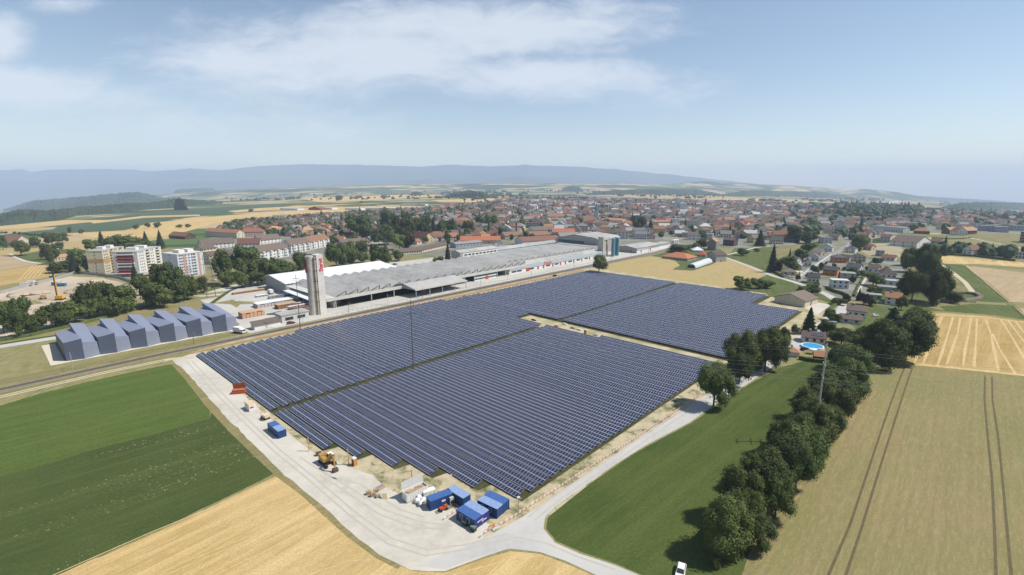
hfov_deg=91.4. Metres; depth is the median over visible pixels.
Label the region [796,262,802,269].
house
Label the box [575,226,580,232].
house
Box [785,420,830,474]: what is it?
tree
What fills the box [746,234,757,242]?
house
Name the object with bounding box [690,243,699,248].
tree
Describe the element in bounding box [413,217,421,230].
tree
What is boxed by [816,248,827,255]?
house
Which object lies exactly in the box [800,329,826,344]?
house
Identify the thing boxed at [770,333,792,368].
tree
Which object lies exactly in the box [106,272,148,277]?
parking deck roof
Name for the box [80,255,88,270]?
tree
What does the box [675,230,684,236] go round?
house
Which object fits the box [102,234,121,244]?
tree
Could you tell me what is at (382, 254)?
tree
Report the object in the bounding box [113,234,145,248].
tree
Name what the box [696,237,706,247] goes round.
tree
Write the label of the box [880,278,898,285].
house
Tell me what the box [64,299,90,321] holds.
tree
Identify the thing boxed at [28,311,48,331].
tree
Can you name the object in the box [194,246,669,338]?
factory yard
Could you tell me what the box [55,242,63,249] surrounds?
tree
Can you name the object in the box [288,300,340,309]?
goods stack
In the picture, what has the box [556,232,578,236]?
works building
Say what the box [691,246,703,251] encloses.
marquee
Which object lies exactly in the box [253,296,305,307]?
goods stack
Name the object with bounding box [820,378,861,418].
tree
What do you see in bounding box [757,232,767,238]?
house
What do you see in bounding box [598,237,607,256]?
silo frame tower
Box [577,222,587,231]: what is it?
house
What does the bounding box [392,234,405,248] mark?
tree
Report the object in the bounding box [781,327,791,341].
tree
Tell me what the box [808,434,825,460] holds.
tree
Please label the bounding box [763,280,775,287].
tree
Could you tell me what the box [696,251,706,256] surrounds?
farm building
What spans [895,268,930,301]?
tree
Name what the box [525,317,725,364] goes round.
gravel strip
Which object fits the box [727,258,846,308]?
road
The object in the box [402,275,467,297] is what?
loading canopy
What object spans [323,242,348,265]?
tree
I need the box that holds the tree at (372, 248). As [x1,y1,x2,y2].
[369,243,378,261]
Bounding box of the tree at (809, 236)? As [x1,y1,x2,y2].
[799,231,819,242]
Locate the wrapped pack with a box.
[423,486,435,496]
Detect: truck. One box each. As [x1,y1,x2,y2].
[19,282,31,285]
[232,326,245,333]
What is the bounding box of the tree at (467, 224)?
[460,220,474,230]
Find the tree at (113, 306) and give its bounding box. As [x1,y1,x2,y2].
[99,298,125,316]
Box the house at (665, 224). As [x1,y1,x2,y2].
[658,223,669,230]
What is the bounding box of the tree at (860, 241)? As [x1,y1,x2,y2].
[850,234,869,250]
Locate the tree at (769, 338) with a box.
[753,325,790,372]
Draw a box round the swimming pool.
[801,342,823,350]
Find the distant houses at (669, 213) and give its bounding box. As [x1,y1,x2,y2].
[216,190,1023,233]
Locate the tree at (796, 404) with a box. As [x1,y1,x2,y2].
[790,393,825,416]
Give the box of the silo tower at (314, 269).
[304,252,326,314]
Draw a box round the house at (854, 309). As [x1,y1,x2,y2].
[846,303,867,318]
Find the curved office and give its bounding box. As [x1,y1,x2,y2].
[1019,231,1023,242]
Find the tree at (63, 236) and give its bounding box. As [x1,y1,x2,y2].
[60,232,68,241]
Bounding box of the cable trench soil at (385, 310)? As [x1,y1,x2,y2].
[190,270,582,352]
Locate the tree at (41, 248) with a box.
[38,243,50,258]
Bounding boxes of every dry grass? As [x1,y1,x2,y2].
[1,252,419,341]
[776,244,803,258]
[858,243,901,256]
[943,233,1023,260]
[951,274,974,291]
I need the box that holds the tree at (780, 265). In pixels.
[775,259,782,271]
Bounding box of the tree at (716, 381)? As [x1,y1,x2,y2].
[696,359,738,407]
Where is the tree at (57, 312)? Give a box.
[32,302,73,326]
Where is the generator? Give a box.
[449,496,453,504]
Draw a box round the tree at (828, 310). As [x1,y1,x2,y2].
[824,308,835,319]
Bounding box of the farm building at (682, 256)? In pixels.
[662,252,697,260]
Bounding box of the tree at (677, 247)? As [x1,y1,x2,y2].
[666,243,692,251]
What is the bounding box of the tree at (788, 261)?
[779,256,799,267]
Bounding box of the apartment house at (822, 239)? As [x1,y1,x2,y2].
[818,236,832,243]
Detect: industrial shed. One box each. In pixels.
[280,208,303,209]
[325,207,337,209]
[345,208,364,209]
[362,207,395,209]
[400,204,427,205]
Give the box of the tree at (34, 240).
[28,236,41,247]
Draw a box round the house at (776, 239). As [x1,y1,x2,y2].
[769,236,783,243]
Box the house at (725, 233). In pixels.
[720,230,731,237]
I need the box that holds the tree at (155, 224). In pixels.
[153,222,161,227]
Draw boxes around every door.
[279,430,285,437]
[426,498,429,508]
[464,495,469,503]
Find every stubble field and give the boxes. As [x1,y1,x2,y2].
[0,220,102,229]
[0,227,55,234]
[0,265,51,285]
[59,476,394,574]
[91,215,199,222]
[230,204,346,211]
[301,195,441,201]
[395,551,590,574]
[431,198,494,202]
[598,195,799,200]
[711,199,818,202]
[900,312,1023,373]
[942,256,1023,266]
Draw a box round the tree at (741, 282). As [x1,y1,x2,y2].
[733,276,752,289]
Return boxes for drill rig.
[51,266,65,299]
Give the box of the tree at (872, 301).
[867,297,877,305]
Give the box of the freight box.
[244,400,256,411]
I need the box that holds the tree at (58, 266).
[45,260,69,272]
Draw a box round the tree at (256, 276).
[247,270,265,284]
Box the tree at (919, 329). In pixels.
[896,314,940,360]
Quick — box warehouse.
[264,261,395,293]
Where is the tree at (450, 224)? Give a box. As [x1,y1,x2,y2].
[444,218,456,229]
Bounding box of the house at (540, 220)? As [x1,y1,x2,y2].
[537,218,546,225]
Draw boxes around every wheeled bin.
[461,519,467,526]
[470,524,476,532]
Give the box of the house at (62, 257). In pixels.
[48,254,68,261]
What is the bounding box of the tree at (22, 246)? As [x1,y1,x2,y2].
[9,239,31,255]
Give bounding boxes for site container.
[267,421,278,433]
[272,424,286,438]
[426,489,452,510]
[447,484,470,505]
[456,504,486,527]
[464,500,488,524]
[477,495,502,518]
[484,490,508,512]
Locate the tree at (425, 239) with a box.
[422,236,429,242]
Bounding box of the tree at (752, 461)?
[739,449,771,473]
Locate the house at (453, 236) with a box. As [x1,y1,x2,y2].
[446,232,457,240]
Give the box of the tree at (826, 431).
[810,424,831,441]
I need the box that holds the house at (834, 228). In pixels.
[832,227,849,236]
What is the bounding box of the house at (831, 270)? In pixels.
[822,265,839,275]
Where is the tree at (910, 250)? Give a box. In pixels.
[900,247,916,262]
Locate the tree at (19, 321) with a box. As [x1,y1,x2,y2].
[6,309,31,335]
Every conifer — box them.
[67,254,81,271]
[97,231,103,245]
[130,263,137,282]
[156,230,166,247]
[430,219,435,232]
[445,243,450,259]
[753,230,765,245]
[765,244,777,272]
[800,307,817,330]
[882,307,902,325]
[941,245,947,255]
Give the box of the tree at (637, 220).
[631,215,646,227]
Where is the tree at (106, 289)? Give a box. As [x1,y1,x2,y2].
[94,280,117,313]
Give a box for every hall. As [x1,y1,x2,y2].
[55,303,236,360]
[287,255,525,307]
[308,206,326,209]
[338,237,370,244]
[367,236,385,243]
[555,232,619,251]
[774,290,818,307]
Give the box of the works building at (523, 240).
[515,235,557,244]
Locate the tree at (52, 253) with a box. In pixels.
[44,244,59,262]
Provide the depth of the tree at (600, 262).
444.06 m
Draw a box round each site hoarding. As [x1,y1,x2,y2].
[0,271,74,293]
[80,271,130,281]
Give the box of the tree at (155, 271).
[148,262,174,290]
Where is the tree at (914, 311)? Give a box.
[901,305,940,332]
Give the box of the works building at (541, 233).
[528,231,550,235]
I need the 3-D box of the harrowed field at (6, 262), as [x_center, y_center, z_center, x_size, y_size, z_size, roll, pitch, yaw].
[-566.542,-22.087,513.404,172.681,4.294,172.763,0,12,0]
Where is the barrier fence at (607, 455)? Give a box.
[480,391,705,537]
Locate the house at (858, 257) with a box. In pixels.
[851,252,865,261]
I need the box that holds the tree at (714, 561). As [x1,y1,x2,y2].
[708,553,721,568]
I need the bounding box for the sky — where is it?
[0,0,1023,202]
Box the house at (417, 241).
[412,238,421,244]
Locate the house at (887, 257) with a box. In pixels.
[881,253,897,260]
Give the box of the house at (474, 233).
[471,231,479,235]
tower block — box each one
[86,245,123,273]
[111,245,162,275]
[161,248,204,275]
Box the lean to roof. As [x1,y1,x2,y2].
[283,289,307,301]
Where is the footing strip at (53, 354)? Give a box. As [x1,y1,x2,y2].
[42,330,232,364]
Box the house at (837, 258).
[830,253,846,262]
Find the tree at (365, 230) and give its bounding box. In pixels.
[358,221,373,237]
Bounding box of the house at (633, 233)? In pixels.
[632,230,648,236]
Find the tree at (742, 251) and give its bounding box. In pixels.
[737,248,749,255]
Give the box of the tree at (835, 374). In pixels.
[806,363,853,387]
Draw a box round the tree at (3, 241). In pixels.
[0,234,7,249]
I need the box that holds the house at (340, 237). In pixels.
[336,235,347,242]
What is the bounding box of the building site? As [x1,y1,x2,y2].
[0,276,140,337]
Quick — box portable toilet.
[351,456,356,466]
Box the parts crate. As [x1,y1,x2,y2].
[375,483,384,491]
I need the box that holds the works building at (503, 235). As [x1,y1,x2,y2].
[499,231,522,238]
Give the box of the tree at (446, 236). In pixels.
[443,232,450,239]
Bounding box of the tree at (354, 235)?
[349,233,358,237]
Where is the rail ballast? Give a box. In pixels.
[0,236,721,390]
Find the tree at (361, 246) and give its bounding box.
[354,240,367,251]
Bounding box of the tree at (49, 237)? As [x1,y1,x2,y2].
[39,232,62,245]
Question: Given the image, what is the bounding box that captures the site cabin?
[56,282,66,286]
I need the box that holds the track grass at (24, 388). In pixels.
[0,352,186,394]
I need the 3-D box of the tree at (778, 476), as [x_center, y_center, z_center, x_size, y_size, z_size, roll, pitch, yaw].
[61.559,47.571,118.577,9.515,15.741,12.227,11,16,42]
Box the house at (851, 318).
[840,312,862,324]
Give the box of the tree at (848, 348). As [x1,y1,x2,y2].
[828,341,876,374]
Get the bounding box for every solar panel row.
[197,352,278,409]
[207,350,291,405]
[217,347,302,401]
[227,345,314,398]
[237,343,325,394]
[247,341,337,391]
[256,339,347,387]
[266,337,356,384]
[274,335,366,381]
[275,408,331,448]
[283,334,376,378]
[288,405,364,456]
[291,332,385,375]
[296,328,394,372]
[300,401,401,465]
[304,327,403,369]
[311,325,411,366]
[312,397,437,474]
[319,323,420,364]
[324,393,481,486]
[326,322,427,361]
[334,321,436,359]
[335,390,523,497]
[341,319,443,356]
[346,387,537,490]
[348,318,450,354]
[355,316,458,352]
[356,383,548,483]
[362,315,465,349]
[367,380,558,476]
[368,313,471,347]
[375,312,478,345]
[376,377,568,469]
[381,311,484,343]
[386,374,577,463]
[387,309,490,341]
[394,308,497,339]
[395,371,586,457]
[399,307,503,337]
[404,306,508,335]
[404,369,594,451]
[411,305,514,334]
[412,366,602,445]
[417,303,519,332]
[420,363,610,440]
[422,302,525,330]
[427,301,530,328]
[429,361,617,435]
[432,300,535,327]
[436,358,625,430]
[437,299,541,325]
[445,356,631,425]
[447,299,518,316]
[451,353,638,421]
[452,298,523,315]
[457,297,527,314]
[460,351,644,416]
[462,295,559,318]
[466,349,651,412]
[468,295,564,317]
[472,294,568,316]
[473,347,657,408]
[476,293,573,315]
[480,345,662,404]
[482,292,578,313]
[486,291,582,312]
[487,343,668,400]
[491,291,586,311]
[493,341,673,396]
[495,290,591,310]
[500,289,594,308]
[500,339,679,393]
[504,288,598,307]
[506,337,683,389]
[508,287,601,306]
[511,335,688,386]
[512,286,606,305]
[515,285,610,303]
[517,333,693,383]
[519,285,613,302]
[522,331,697,380]
[523,284,617,301]
[527,283,620,300]
[528,330,700,375]
[531,282,623,299]
[534,281,627,298]
[534,328,700,372]
[538,281,630,297]
[539,326,700,368]
[541,280,633,296]
[544,325,710,365]
[545,279,636,295]
[549,278,639,294]
[551,278,642,293]
[555,277,646,292]
[559,276,647,291]
[561,276,650,290]
[563,318,727,356]
[565,275,653,289]
[568,274,656,288]
[569,317,725,352]
[570,274,658,288]
[572,316,725,350]
[574,273,661,286]
[577,272,664,286]
[577,314,723,346]
[579,272,667,285]
[581,313,723,344]
[583,271,669,284]
[586,271,671,283]
[586,312,726,341]
[588,270,674,282]
[590,310,728,339]
[593,309,731,337]
[598,308,741,336]
[600,335,718,364]
[602,307,741,335]
[605,306,755,333]
[609,304,757,332]
[612,303,763,330]
[617,302,767,329]
[620,301,769,328]
[624,300,769,326]
[627,299,776,325]
[630,298,778,324]
[633,297,781,323]
[637,296,783,321]
[640,295,785,320]
[643,294,787,318]
[646,293,789,317]
[649,292,792,315]
[652,291,793,314]
[655,290,795,313]
[658,289,798,311]
[661,288,750,302]
[663,287,752,302]
[665,286,755,301]
[668,286,757,299]
[671,285,760,299]
[674,284,762,298]
[676,283,764,297]
[679,283,766,296]
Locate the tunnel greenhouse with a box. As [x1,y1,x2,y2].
[687,258,711,267]
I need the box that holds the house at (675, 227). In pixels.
[672,225,680,233]
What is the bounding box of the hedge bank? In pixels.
[0,285,241,344]
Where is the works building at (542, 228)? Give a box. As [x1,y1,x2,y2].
[530,226,552,232]
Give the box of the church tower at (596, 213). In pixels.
[594,202,598,216]
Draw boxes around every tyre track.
[186,361,509,555]
[192,361,506,549]
[299,457,424,517]
[320,474,449,529]
[324,472,452,525]
[515,536,614,569]
[527,406,686,517]
[534,409,691,520]
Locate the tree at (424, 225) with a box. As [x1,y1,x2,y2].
[418,215,432,232]
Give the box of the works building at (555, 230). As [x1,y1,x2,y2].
[551,228,574,233]
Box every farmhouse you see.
[169,231,195,238]
[890,235,930,247]
[941,227,977,233]
[950,226,967,234]
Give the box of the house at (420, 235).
[412,231,433,242]
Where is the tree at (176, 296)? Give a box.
[172,293,183,302]
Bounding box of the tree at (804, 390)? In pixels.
[793,384,825,401]
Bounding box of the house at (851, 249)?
[844,245,857,252]
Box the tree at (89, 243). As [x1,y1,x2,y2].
[82,239,100,249]
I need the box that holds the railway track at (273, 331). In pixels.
[0,250,663,389]
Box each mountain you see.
[0,164,753,184]
[0,176,653,208]
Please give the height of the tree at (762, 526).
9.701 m
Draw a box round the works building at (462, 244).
[450,240,481,247]
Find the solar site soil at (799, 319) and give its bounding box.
[198,268,825,538]
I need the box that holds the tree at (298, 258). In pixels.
[291,251,310,270]
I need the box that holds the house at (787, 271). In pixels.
[781,267,795,275]
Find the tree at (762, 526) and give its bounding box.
[745,500,778,554]
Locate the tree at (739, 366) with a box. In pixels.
[725,352,753,384]
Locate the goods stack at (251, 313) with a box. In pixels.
[238,308,264,318]
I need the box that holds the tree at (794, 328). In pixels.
[790,324,799,332]
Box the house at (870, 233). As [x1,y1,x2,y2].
[864,230,873,237]
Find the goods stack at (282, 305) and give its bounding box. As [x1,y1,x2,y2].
[274,301,296,309]
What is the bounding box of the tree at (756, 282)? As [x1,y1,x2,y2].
[751,277,763,287]
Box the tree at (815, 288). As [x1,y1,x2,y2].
[806,283,821,293]
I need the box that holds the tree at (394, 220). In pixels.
[387,214,400,229]
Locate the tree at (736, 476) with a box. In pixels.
[715,462,767,497]
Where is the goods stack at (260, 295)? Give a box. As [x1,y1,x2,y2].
[255,293,268,297]
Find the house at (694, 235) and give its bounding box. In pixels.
[687,232,700,239]
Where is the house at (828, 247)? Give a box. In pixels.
[819,243,833,251]
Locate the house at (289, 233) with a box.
[285,230,294,236]
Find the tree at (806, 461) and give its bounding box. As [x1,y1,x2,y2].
[785,439,820,487]
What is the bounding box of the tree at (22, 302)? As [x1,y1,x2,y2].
[7,293,32,312]
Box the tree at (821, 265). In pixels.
[818,262,825,269]
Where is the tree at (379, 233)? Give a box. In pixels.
[369,227,388,245]
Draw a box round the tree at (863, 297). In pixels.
[855,292,872,304]
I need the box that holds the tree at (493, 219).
[485,214,497,225]
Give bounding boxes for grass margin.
[0,360,164,396]
[942,264,1023,268]
[964,266,1023,317]
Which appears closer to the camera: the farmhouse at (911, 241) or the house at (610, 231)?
the farmhouse at (911, 241)
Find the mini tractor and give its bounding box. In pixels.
[435,503,450,513]
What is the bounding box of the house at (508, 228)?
[505,225,511,231]
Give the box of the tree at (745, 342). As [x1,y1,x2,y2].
[721,331,763,367]
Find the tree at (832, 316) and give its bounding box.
[826,312,842,321]
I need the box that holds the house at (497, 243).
[492,240,502,245]
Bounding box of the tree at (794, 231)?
[785,225,807,239]
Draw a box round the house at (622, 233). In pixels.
[618,228,628,238]
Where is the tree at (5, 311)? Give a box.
[0,300,13,333]
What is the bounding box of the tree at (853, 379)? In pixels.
[838,370,860,389]
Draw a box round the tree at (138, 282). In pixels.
[130,274,155,298]
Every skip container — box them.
[232,382,245,393]
[401,473,427,502]
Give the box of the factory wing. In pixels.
[470,244,606,274]
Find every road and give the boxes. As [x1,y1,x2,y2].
[0,255,450,347]
[421,308,846,574]
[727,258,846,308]
[792,240,851,281]
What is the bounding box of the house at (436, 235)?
[430,232,444,239]
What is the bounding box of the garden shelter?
[812,351,824,358]
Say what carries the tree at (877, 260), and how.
on the town ground at (896, 267)
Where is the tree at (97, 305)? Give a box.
[86,296,106,316]
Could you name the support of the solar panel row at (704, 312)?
on the solar site soil at (799, 319)
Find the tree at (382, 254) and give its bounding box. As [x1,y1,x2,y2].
[372,245,392,262]
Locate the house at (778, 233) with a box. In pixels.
[771,230,787,238]
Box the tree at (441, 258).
[433,256,444,261]
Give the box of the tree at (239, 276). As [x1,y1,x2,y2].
[233,270,248,287]
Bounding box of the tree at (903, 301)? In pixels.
[895,296,909,308]
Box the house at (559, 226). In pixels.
[554,224,564,227]
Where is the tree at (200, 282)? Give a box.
[196,276,207,291]
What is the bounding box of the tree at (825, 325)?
[816,319,837,334]
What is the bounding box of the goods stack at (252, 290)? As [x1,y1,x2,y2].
[231,287,269,294]
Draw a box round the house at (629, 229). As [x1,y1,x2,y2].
[625,227,633,233]
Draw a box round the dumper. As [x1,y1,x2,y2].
[260,410,270,420]
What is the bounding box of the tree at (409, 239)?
[403,234,414,247]
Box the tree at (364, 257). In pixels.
[358,252,368,262]
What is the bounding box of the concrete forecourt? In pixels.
[806,303,830,315]
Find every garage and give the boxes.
[868,292,882,299]
[877,284,898,291]
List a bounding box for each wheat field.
[0,236,163,254]
[67,207,361,237]
[595,256,766,287]
[769,365,1023,574]
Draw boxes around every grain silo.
[675,197,679,207]
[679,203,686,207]
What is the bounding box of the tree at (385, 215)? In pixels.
[379,209,392,225]
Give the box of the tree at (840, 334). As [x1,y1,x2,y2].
[828,327,854,342]
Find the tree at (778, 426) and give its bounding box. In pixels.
[765,416,798,443]
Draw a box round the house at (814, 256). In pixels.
[811,253,818,261]
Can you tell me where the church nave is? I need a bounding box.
[582,216,593,224]
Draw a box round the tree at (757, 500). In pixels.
[724,484,769,514]
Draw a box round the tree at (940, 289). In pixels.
[927,278,950,305]
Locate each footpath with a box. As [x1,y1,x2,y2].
[9,253,45,263]
[857,261,873,291]
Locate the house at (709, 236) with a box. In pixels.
[703,233,713,239]
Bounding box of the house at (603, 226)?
[598,224,609,230]
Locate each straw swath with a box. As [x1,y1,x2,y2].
[904,362,1023,375]
[922,316,942,363]
[933,314,1023,322]
[937,317,953,364]
[946,318,961,364]
[962,318,971,365]
[972,319,977,366]
[985,320,999,370]
[992,334,1015,372]
[1000,320,1023,358]
[1008,321,1023,341]
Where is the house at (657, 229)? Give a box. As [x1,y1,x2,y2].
[652,225,665,233]
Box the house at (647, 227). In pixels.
[643,225,652,233]
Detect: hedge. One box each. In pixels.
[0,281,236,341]
[701,415,791,563]
[799,356,823,362]
[824,302,839,316]
[825,286,846,294]
[853,261,871,296]
[947,253,1015,260]
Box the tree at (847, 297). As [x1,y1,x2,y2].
[842,294,850,301]
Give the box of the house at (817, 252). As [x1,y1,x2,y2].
[808,249,820,257]
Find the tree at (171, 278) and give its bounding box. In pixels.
[157,266,190,301]
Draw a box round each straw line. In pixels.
[53,481,278,574]
[98,489,290,574]
[153,504,311,574]
[166,506,314,574]
[214,518,326,574]
[265,537,344,574]
[309,559,374,574]
[452,555,539,574]
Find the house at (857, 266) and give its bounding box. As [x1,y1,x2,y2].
[846,262,863,271]
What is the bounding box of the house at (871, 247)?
[863,244,875,250]
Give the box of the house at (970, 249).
[962,244,979,254]
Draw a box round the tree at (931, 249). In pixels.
[912,242,943,269]
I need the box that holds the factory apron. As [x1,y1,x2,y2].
[329,258,618,315]
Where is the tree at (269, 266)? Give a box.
[257,256,282,275]
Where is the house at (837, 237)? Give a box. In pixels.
[828,233,842,240]
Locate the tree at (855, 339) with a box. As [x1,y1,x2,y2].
[844,332,867,348]
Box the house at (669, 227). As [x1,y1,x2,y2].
[666,225,674,231]
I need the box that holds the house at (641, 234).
[635,230,647,238]
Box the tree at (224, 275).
[218,269,235,286]
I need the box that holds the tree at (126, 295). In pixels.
[106,284,138,310]
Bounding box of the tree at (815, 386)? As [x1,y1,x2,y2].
[810,381,826,404]
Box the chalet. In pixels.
[784,236,799,242]
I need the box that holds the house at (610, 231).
[605,229,615,233]
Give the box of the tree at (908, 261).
[900,253,915,269]
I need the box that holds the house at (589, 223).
[587,220,595,226]
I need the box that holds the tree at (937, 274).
[921,265,955,299]
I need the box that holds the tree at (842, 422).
[829,405,848,437]
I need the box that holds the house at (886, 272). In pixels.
[877,265,896,278]
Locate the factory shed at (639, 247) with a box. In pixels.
[619,242,659,252]
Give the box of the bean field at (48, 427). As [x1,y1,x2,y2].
[0,364,210,475]
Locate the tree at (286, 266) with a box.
[279,258,298,272]
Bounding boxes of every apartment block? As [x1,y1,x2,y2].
[193,244,216,252]
[198,237,234,247]
[203,249,232,263]
[205,228,244,237]
[237,238,261,246]
[242,227,264,236]
[252,242,288,258]
[254,233,280,243]
[283,237,310,252]
[305,233,329,249]
[546,212,562,216]
[594,221,609,226]
[652,220,668,224]
[732,220,753,229]
[733,220,750,227]
[873,225,909,232]
[977,225,992,230]
[992,226,1009,232]
[1009,225,1023,230]
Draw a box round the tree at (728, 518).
[702,491,755,555]
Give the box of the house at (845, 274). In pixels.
[840,271,856,278]
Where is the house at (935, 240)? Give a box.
[931,236,942,243]
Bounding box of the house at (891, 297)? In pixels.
[885,290,902,304]
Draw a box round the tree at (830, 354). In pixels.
[826,343,843,359]
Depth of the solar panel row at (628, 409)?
194.89 m
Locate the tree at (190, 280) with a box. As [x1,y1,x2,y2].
[180,274,198,299]
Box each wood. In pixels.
[0,198,222,224]
[3,192,169,211]
[172,188,214,193]
[174,198,187,209]
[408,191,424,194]
[444,190,491,197]
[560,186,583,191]
[586,188,719,194]
[720,190,849,197]
[919,196,1014,202]
[940,202,1023,210]
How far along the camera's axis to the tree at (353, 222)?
723.95 m
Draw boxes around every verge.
[0,332,247,385]
[171,363,400,568]
[190,271,580,353]
[742,361,875,574]
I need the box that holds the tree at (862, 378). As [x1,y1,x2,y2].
[828,356,872,401]
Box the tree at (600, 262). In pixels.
[593,253,608,271]
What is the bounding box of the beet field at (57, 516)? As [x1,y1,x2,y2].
[0,412,272,574]
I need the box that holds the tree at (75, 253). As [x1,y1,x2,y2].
[65,247,82,264]
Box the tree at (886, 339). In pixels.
[859,317,914,370]
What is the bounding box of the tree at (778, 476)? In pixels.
[754,457,797,517]
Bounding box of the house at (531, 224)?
[527,222,537,227]
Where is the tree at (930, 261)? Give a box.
[915,250,941,274]
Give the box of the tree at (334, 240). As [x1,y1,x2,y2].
[330,235,337,243]
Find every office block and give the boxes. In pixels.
[451,246,496,258]
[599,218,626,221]
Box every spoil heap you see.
[6,292,30,297]
[29,290,50,294]
[63,289,75,293]
[77,280,100,283]
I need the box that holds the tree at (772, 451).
[750,443,782,468]
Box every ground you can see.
[0,191,1023,574]
[207,195,1020,326]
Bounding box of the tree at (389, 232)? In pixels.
[381,223,395,243]
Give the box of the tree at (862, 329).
[850,326,866,337]
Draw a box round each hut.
[274,308,308,322]
[789,344,800,357]
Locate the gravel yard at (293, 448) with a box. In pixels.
[173,352,499,570]
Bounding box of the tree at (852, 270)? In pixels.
[846,268,857,271]
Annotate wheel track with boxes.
[827,367,905,574]
[844,369,912,574]
[970,272,1021,311]
[984,376,997,574]
[991,377,1012,574]
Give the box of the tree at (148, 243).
[136,237,154,245]
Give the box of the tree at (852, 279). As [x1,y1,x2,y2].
[848,276,856,282]
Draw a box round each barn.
[0,235,28,245]
[706,251,726,261]
[707,238,718,249]
[723,237,738,245]
[913,227,929,233]
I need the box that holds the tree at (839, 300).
[830,297,847,303]
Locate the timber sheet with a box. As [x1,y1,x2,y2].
[382,493,388,498]
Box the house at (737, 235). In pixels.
[734,231,740,237]
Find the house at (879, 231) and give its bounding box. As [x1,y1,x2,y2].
[872,229,884,234]
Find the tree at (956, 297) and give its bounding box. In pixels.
[945,291,964,302]
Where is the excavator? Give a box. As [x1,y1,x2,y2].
[318,450,338,472]
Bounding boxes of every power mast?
[201,254,215,295]
[293,275,300,327]
[406,300,415,368]
[817,343,827,413]
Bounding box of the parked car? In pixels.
[675,562,686,574]
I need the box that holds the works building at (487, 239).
[460,236,500,243]
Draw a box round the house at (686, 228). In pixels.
[681,225,690,231]
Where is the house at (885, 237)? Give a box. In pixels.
[880,234,892,240]
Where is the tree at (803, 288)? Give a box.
[796,285,810,292]
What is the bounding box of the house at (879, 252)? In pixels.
[875,250,884,255]
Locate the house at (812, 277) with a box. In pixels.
[807,271,819,282]
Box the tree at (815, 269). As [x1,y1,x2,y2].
[812,266,818,272]
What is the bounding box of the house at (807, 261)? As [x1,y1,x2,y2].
[804,257,811,266]
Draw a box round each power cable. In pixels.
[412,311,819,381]
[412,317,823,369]
[414,305,802,347]
[415,310,813,377]
[419,316,809,364]
[421,308,805,350]
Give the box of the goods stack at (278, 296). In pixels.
[267,293,290,298]
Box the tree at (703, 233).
[699,230,706,237]
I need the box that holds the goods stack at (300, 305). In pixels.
[287,303,308,308]
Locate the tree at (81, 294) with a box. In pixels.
[69,281,99,316]
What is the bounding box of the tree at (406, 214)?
[401,210,412,220]
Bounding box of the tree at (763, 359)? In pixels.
[740,328,765,370]
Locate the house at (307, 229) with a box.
[301,227,313,231]
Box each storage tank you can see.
[611,238,614,256]
[615,237,618,255]
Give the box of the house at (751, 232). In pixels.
[743,229,756,236]
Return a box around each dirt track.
[0,356,193,397]
[940,291,983,302]
[942,265,974,291]
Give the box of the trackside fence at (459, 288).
[332,257,616,314]
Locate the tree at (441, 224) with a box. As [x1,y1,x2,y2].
[436,219,446,231]
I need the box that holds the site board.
[488,523,499,530]
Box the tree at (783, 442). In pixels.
[764,431,811,481]
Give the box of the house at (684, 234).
[682,231,687,237]
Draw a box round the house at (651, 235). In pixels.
[648,232,654,238]
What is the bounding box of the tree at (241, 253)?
[229,244,261,273]
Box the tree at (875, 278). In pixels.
[863,271,885,284]
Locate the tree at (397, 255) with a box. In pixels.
[393,250,404,260]
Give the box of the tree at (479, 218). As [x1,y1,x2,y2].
[474,214,484,222]
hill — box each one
[155,185,409,198]
[350,183,749,193]
[660,181,924,200]
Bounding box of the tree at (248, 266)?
[237,257,260,274]
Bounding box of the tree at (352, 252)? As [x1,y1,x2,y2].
[344,240,360,264]
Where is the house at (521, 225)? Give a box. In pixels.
[513,222,525,229]
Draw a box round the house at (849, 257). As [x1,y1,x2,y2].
[840,253,851,261]
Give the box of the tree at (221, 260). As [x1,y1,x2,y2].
[210,248,232,281]
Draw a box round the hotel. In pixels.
[679,220,698,226]
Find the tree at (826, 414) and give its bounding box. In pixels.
[799,397,842,446]
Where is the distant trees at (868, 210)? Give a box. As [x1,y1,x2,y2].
[219,189,1023,257]
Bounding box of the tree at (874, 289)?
[866,285,884,294]
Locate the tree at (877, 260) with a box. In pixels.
[872,257,883,263]
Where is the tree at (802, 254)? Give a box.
[794,248,809,259]
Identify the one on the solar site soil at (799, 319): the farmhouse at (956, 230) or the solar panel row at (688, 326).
the solar panel row at (688, 326)
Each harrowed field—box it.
[0,256,43,269]
[966,266,1023,314]
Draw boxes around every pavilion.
[392,247,420,253]
[417,242,446,252]
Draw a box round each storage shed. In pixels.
[250,317,281,329]
[655,241,670,247]
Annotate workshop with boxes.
[497,240,555,251]
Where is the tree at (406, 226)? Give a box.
[393,216,416,235]
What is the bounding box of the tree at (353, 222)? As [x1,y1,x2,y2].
[344,213,367,235]
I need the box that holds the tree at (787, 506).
[764,481,798,517]
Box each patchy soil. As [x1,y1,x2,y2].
[230,382,553,532]
[529,383,704,511]
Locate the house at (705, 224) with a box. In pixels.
[699,222,710,226]
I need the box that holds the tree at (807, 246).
[800,242,817,250]
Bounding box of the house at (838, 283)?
[829,278,849,288]
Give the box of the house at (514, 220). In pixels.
[510,218,519,222]
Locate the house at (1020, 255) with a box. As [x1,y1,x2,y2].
[1015,252,1023,258]
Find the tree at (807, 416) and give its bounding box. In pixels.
[784,410,820,432]
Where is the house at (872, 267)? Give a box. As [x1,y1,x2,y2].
[867,263,880,272]
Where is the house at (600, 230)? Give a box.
[595,228,604,232]
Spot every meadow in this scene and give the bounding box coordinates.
[4,204,292,235]
[15,249,85,262]
[281,202,379,205]
[546,357,830,574]
[653,249,720,270]
[727,242,823,272]
[733,275,832,303]
[849,264,1023,329]
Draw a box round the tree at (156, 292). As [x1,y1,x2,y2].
[141,282,174,307]

